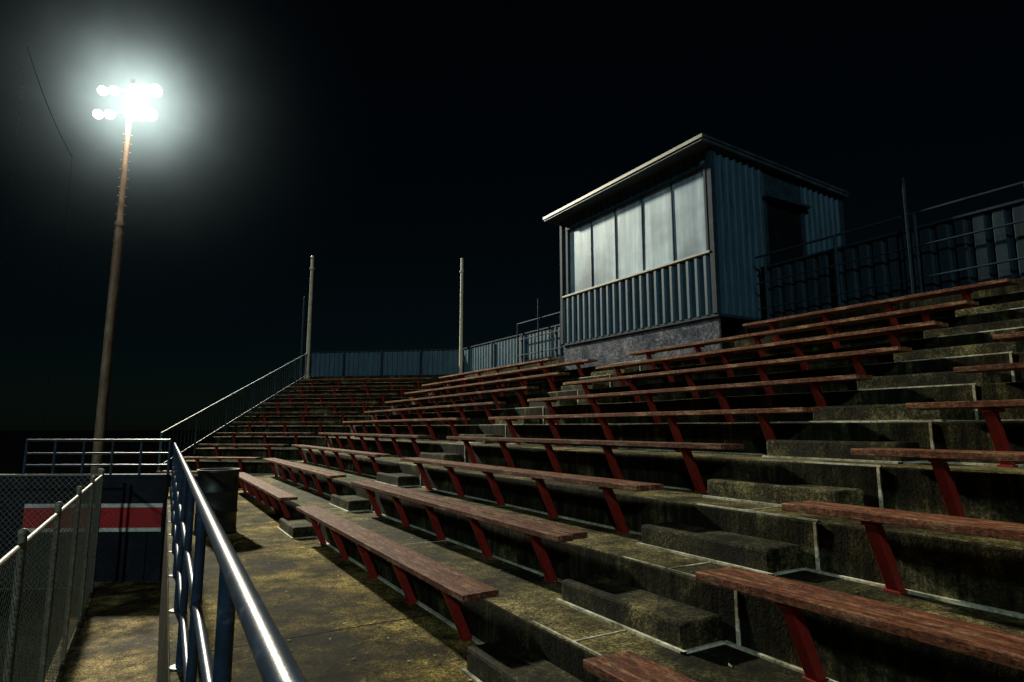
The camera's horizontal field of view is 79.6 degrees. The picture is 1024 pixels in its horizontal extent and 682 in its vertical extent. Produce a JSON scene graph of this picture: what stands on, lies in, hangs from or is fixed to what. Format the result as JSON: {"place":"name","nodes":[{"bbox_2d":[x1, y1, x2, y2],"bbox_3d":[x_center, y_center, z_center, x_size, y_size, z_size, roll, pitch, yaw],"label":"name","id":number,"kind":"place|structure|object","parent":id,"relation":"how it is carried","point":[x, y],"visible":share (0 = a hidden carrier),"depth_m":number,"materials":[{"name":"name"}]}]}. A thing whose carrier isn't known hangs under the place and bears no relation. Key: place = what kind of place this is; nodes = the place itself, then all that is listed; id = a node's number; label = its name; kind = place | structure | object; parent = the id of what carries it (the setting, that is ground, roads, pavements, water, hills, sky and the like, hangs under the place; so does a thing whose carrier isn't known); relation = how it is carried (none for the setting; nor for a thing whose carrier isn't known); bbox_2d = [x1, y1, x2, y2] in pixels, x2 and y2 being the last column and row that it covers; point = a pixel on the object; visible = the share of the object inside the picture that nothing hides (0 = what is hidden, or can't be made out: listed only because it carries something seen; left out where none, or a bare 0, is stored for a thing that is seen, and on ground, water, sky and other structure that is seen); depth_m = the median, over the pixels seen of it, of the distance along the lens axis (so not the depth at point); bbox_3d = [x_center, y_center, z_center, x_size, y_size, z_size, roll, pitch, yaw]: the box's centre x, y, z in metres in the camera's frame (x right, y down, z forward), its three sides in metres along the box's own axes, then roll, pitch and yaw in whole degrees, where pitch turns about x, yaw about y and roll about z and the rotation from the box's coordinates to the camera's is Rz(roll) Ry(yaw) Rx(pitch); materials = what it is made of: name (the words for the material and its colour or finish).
{"place":"outdoors","nodes":[
{"label":"outdoors","id":0,"kind":"place"},
{"bbox_2d":[45,581,159,681],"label":"path","id":1,"kind":"structure","parent":0,"point":[115,636],"depth_m":9.45,"materials":[{"name":"concrete"}]},
{"bbox_2d":[0,469,104,681],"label":"chain link fence","id":2,"kind":"object","parent":1,"relation":"on","point":[94,502],"visible":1,"depth_m":6.80,"materials":[{"name":"metal"}]},
{"bbox_2d":[0,430,227,681],"bbox_3d":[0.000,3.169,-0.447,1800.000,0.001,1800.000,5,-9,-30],"label":"ground","id":3,"kind":"structure","parent":0,"point":[12,447],"depth_m":71.36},
{"bbox_2d":[0,47,71,468],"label":"backstop net cable","id":4,"kind":"object","parent":3,"relation":"on","point":[68,192],"visible":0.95,"depth_m":21.11,"materials":[{"name":"black metal"}]},
{"bbox_2d":[0,468,100,589],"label":"chain link fence","id":5,"kind":"object","parent":3,"relation":"on","point":[88,475],"visible":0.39,"depth_m":12.36,"materials":[{"name":"metal"}]},
{"bbox_2d":[0,474,170,582],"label":"banner wall","id":6,"kind":"structure","parent":3,"relation":"on","point":[131,529],"depth_m":13.02,"materials":[{"name":"blue paint"}]},
{"bbox_2d":[22,439,171,473],"bbox_3d":[-8.952,2.496,13.274,3.086,0.746,0.052,0,-8,-2],"label":"pipe railing","id":7,"kind":"object","parent":6,"relation":"on","point":[83,453],"visible":0.93,"depth_m":13.27,"materials":[{"name":"metal"}]},
{"bbox_2d":[90,78,161,473],"bbox_3d":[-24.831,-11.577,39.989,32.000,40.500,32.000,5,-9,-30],"label":"floodlight pole","id":8,"kind":"object","parent":3,"relation":"on","point":[130,113],"visible":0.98,"depth_m":38.97,"materials":[{"name":"metal"}]},
{"bbox_2d":[157,488,478,681],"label":"walkway","id":9,"kind":"structure","parent":3,"relation":"on","point":[318,658],"depth_m":5.15,"materials":[{"name":"concrete"}]},
{"bbox_2d":[156,470,196,472],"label":"bleacher bench","id":10,"kind":"object","parent":9,"relation":"on","point":[165,471],"visible":0.11,"depth_m":15.70,"materials":[{"name":"red wood"}]},
{"bbox_2d":[167,496,199,681],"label":"walkway kerb","id":11,"kind":"structure","parent":9,"relation":"on","point":[173,622],"depth_m":4.78,"materials":[{"name":"concrete"}]},
{"bbox_2d":[168,443,306,681],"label":"pipe railing","id":12,"kind":"object","parent":11,"relation":"on","point":[274,659],"visible":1,"depth_m":1.98,"materials":[{"name":"blue metal"}]},
{"bbox_2d":[193,468,239,535],"bbox_3d":[-4.426,2.396,9.217,0.600,0.930,0.600,5,-9,-30],"label":"trash drum","id":13,"kind":"object","parent":9,"relation":"on","point":[219,488],"visible":0.64,"depth_m":9.02,"materials":[{"name":"paint"}]},
{"bbox_2d":[239,472,297,517],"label":"bleacher bench","id":14,"kind":"object","parent":9,"relation":"on","point":[272,491],"visible":0.89,"depth_m":11.60,"materials":[{"name":"red wood"}]},
{"bbox_2d":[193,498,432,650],"bbox_3d":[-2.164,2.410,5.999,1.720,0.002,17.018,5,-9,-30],"label":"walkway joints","id":15,"kind":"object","parent":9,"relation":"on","point":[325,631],"visible":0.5,"depth_m":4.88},
{"bbox_2d":[296,505,498,641],"bbox_3d":[-1.544,2.242,6.397,0.322,0.459,5.370,5,-9,-30],"label":"bleacher bench","id":16,"kind":"object","parent":9,"relation":"on","point":[452,585],"visible":0.99,"depth_m":5.35,"materials":[{"name":"red wood"}]},
{"bbox_2d":[279,368,636,537],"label":"aisle steps","id":17,"kind":"structure","parent":9,"relation":"on","point":[295,527],"depth_m":9.92,"materials":[{"name":"concrete"}]},
{"bbox_2d":[583,651,696,681],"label":"bleacher bench","id":18,"kind":"object","parent":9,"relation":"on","point":[629,666],"visible":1,"depth_m":2.82,"materials":[{"name":"red wood"}]},
{"bbox_2d":[467,300,1023,681],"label":"aisle steps","id":19,"kind":"structure","parent":9,"relation":"on","point":[680,625],"depth_m":4.38,"materials":[{"name":"concrete"}]},
{"bbox_2d":[163,278,1023,681],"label":"concrete grandstand","id":20,"kind":"object","parent":3,"relation":"on","point":[981,570],"visible":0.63,"depth_m":5.34},
{"bbox_2d":[184,456,260,471],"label":"bleacher bench","id":21,"kind":"object","parent":20,"relation":"on","point":[239,459],"visible":0.74,"depth_m":16.36,"materials":[{"name":"red wood"}]},
{"bbox_2d":[157,351,310,473],"bbox_3d":[-8.662,2.127,20.264,0.069,4.550,7.862,-1,-8,10],"label":"picket railing","id":22,"kind":"object","parent":20,"relation":"on","point":[200,412],"visible":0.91,"depth_m":19.09,"materials":[{"name":"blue metal"}]},
{"bbox_2d":[198,444,288,459],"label":"bleacher bench","id":23,"kind":"object","parent":20,"relation":"on","point":[216,446],"visible":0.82,"depth_m":17.13,"materials":[{"name":"red wood"}]},
{"bbox_2d":[216,432,314,447],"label":"bleacher bench","id":24,"kind":"object","parent":20,"relation":"on","point":[233,434],"visible":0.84,"depth_m":18.01,"materials":[{"name":"red wood"}]},
{"bbox_2d":[233,421,337,436],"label":"bleacher bench","id":25,"kind":"object","parent":20,"relation":"on","point":[285,427],"visible":0.9,"depth_m":18.68,"materials":[{"name":"red wood"}]},
{"bbox_2d":[299,296,305,383],"bbox_3d":[-8.204,0.288,24.019,0.135,4.140,0.135,5,-9,-30],"label":"flag mast","id":26,"kind":"object","parent":20,"relation":"on","point":[302,341],"visible":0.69,"depth_m":24.06,"materials":[{"name":"grey metal"}]},
{"bbox_2d":[248,412,359,425],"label":"bleacher bench","id":27,"kind":"object","parent":20,"relation":"on","point":[303,417],"visible":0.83,"depth_m":19.49,"materials":[{"name":"red wood"}]},
{"bbox_2d":[263,458,345,493],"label":"bleacher bench","id":28,"kind":"object","parent":20,"relation":"on","point":[314,472],"visible":0.95,"depth_m":12.39,"materials":[{"name":"red wood"}]},
{"bbox_2d":[304,256,314,378],"bbox_3d":[-8.030,-0.985,24.419,0.240,4.972,0.240,5,-9,-30],"label":"plain wooden pole","id":29,"kind":"object","parent":20,"relation":"on","point":[312,268],"visible":1,"depth_m":24.34,"materials":[{"name":"wood"}]},
{"bbox_2d":[262,402,379,415],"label":"bleacher bench","id":30,"kind":"object","parent":20,"relation":"on","point":[333,403],"visible":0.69,"depth_m":20.18,"materials":[{"name":"red wood"}]},
{"bbox_2d":[275,393,398,406],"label":"bleacher bench","id":31,"kind":"object","parent":20,"relation":"on","point":[322,395],"visible":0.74,"depth_m":21.07,"materials":[{"name":"red wood"}]},
{"bbox_2d":[292,445,390,473],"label":"bleacher bench","id":32,"kind":"object","parent":20,"relation":"on","point":[372,456],"visible":0.91,"depth_m":12.95,"materials":[{"name":"red wood"}]},
{"bbox_2d":[287,385,416,397],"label":"bleacher bench","id":33,"kind":"object","parent":20,"relation":"on","point":[366,387],"visible":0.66,"depth_m":21.77,"materials":[{"name":"red wood"}]},
{"bbox_2d":[298,377,432,390],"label":"bleacher bench","id":34,"kind":"object","parent":20,"relation":"on","point":[363,379],"visible":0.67,"depth_m":22.47,"materials":[{"name":"red wood"}]},
{"bbox_2d":[318,433,431,457],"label":"bleacher bench","id":35,"kind":"object","parent":20,"relation":"on","point":[393,439],"visible":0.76,"depth_m":13.30,"materials":[{"name":"red wood"}]},
{"bbox_2d":[342,418,469,441],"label":"bleacher bench","id":36,"kind":"object","parent":20,"relation":"on","point":[450,421],"visible":0.87,"depth_m":13.83,"materials":[{"name":"red wood"}]},
{"bbox_2d":[364,402,505,425],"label":"bleacher bench","id":37,"kind":"object","parent":20,"relation":"on","point":[485,405],"visible":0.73,"depth_m":14.34,"materials":[{"name":"red wood"}]},
{"bbox_2d":[458,258,463,373],"bbox_3d":[-1.903,-0.935,23.125,0.210,4.513,0.210,5,-9,-30],"label":"plain pole","id":38,"kind":"object","parent":20,"relation":"on","point":[461,329],"visible":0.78,"depth_m":23.03,"materials":[{"name":"metal"}]},
{"bbox_2d":[385,386,538,414],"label":"bleacher bench","id":39,"kind":"object","parent":20,"relation":"on","point":[518,390],"visible":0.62,"depth_m":14.60,"materials":[{"name":"red wood"}]},
{"bbox_2d":[351,480,587,582],"bbox_3d":[-0.884,1.980,6.826,0.322,0.459,5.372,5,-9,-30],"label":"bleacher bench","id":40,"kind":"object","parent":20,"relation":"on","point":[535,531],"visible":1,"depth_m":5.86,"materials":[{"name":"red wood"}]},
{"bbox_2d":[404,372,569,403],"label":"bleacher bench","id":41,"kind":"object","parent":20,"relation":"on","point":[549,376],"visible":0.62,"depth_m":15.11,"materials":[{"name":"red wood"}]},
{"bbox_2d":[439,358,557,385],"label":"bleacher bench","id":42,"kind":"object","parent":20,"relation":"on","point":[518,365],"visible":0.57,"depth_m":18.16,"materials":[{"name":"red wood"}]},
{"bbox_2d":[422,359,597,394],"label":"bleacher bench","id":43,"kind":"object","parent":20,"relation":"on","point":[578,363],"visible":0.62,"depth_m":15.63,"materials":[{"name":"red wood"}]},
{"bbox_2d":[401,457,663,532],"bbox_3d":[-0.222,1.716,7.250,0.322,0.459,5.378,5,-9,-30],"label":"bleacher bench","id":44,"kind":"object","parent":20,"relation":"on","point":[607,486],"visible":1,"depth_m":6.30,"materials":[{"name":"red wood"}]},
{"bbox_2d":[517,299,563,362],"bbox_3d":[1.118,-0.265,17.915,0.108,2.190,3.846,5,-9,-30],"label":"pipe railing","id":45,"kind":"object","parent":20,"relation":"on","point":[538,335],"visible":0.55,"depth_m":18.47,"materials":[{"name":"grey metal"}]},
{"bbox_2d":[446,436,743,492],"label":"bleacher bench","id":46,"kind":"object","parent":20,"relation":"on","point":[685,448],"visible":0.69,"depth_m":6.60,"materials":[{"name":"red wood"}]},
{"bbox_2d":[169,291,1023,681],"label":"joint sealant lines","id":47,"kind":"object","parent":20,"relation":"on","point":[737,623],"visible":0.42,"depth_m":4.62,"materials":[{"name":"grey rubber"}]},
{"bbox_2d":[489,407,822,451],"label":"bleacher bench","id":48,"kind":"object","parent":20,"relation":"on","point":[762,414],"visible":0.78,"depth_m":6.87,"materials":[{"name":"red wood"}]},
{"bbox_2d":[305,198,1023,376],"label":"ribbed metal fence","id":49,"kind":"object","parent":20,"relation":"on","point":[990,246],"visible":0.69,"depth_m":10.40,"materials":[{"name":"blue metal"}]},
{"bbox_2d":[543,133,848,369],"bbox_3d":[4.213,-1.297,14.761,4.686,4.292,5.442,5,-9,-30],"label":"press box","id":50,"kind":"object","parent":20,"relation":"on","point":[665,249],"visible":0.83,"depth_m":12.85,"materials":[{"name":"blue paint"}]},
{"bbox_2d":[570,169,705,293],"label":"windows","id":51,"kind":"structure","parent":50,"relation":"in","point":[687,192],"depth_m":13.41,"materials":[{"name":"white glass"}]},
{"bbox_2d":[762,173,810,267],"bbox_3d":[5.713,-1.896,12.686,1.400,3.079,0.210,5,-9,-30],"label":"door","id":52,"kind":"structure","parent":50,"relation":"in","point":[784,228],"depth_m":12.80,"materials":[{"name":"paint"}]},
{"bbox_2d":[527,374,872,423],"bbox_3d":[1.890,0.899,8.329,0.322,0.459,5.870,5,-9,-30],"label":"bleacher bench","id":53,"kind":"object","parent":20,"relation":"on","point":[815,383],"visible":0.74,"depth_m":7.28,"materials":[{"name":"red wood"}]},
{"bbox_2d":[563,346,911,403],"bbox_3d":[2.552,0.636,8.758,0.322,0.459,5.870,5,-9,-30],"label":"bleacher bench","id":54,"kind":"object","parent":20,"relation":"on","point":[856,357],"visible":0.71,"depth_m":7.71,"materials":[{"name":"red wood"}]},
{"bbox_2d":[596,321,948,385],"bbox_3d":[3.214,0.372,9.184,0.322,0.462,5.876,5,-9,-30],"label":"bleacher bench","id":55,"kind":"object","parent":20,"relation":"on","point":[892,332],"visible":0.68,"depth_m":8.15,"materials":[{"name":"red wood"}]},
{"bbox_2d":[626,300,978,369],"bbox_3d":[3.872,0.111,9.614,0.322,0.459,5.880,5,-9,-30],"label":"bleacher bench","id":56,"kind":"object","parent":20,"relation":"on","point":[925,312],"visible":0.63,"depth_m":8.60,"materials":[{"name":"red wood"}]},
{"bbox_2d":[696,566,1023,681],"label":"bleacher bench","id":57,"kind":"object","parent":20,"relation":"on","point":[791,599],"visible":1,"depth_m":2.69,"materials":[{"name":"red wood"}]},
{"bbox_2d":[742,278,1018,341],"bbox_3d":[5.112,-0.289,9.069,0.322,0.459,3.867,5,-9,-30],"label":"bleacher bench","id":58,"kind":"object","parent":20,"relation":"on","point":[965,291],"visible":0.72,"depth_m":8.64,"materials":[{"name":"red wood"}]},
{"bbox_2d":[755,177,1023,319],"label":"pipe railing","id":59,"kind":"object","parent":20,"relation":"on","point":[920,277],"visible":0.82,"depth_m":9.51,"materials":[{"name":"grey metal"}]},
{"bbox_2d":[781,501,1023,594],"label":"bleacher bench","id":60,"kind":"object","parent":20,"relation":"on","point":[872,519],"visible":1,"depth_m":3.37,"materials":[{"name":"red wood"}]},
{"bbox_2d":[851,448,1023,516],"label":"bleacher bench","id":61,"kind":"object","parent":20,"relation":"on","point":[939,459],"visible":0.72,"depth_m":3.82,"materials":[{"name":"red wood"}]},
{"bbox_2d":[906,399,1023,466],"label":"bleacher bench","id":62,"kind":"object","parent":20,"relation":"on","point":[991,409],"visible":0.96,"depth_m":4.26,"materials":[{"name":"red wood"}]},
{"bbox_2d":[954,362,1023,372],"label":"bleacher bench","id":63,"kind":"object","parent":20,"relation":"on","point":[995,367],"visible":1,"depth_m":4.88,"materials":[{"name":"red wood"}]},
{"bbox_2d":[993,331,1023,341],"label":"bleacher bench","id":64,"kind":"object","parent":20,"relation":"on","point":[1012,337],"visible":1,"depth_m":5.43,"materials":[{"name":"red wood"}]},
{"bbox_2d":[0,0,1023,430],"label":"sky","id":65,"kind":"structure","parent":0,"point":[389,144],"materials":[{"name":"black"}]},
{"bbox_2d":[205,420,1023,681],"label":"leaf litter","id":66,"kind":"object","parent":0,"point":[729,664],"visible":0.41,"depth_m":5.77,"materials":[{"name":"brown plant"}]}
]}

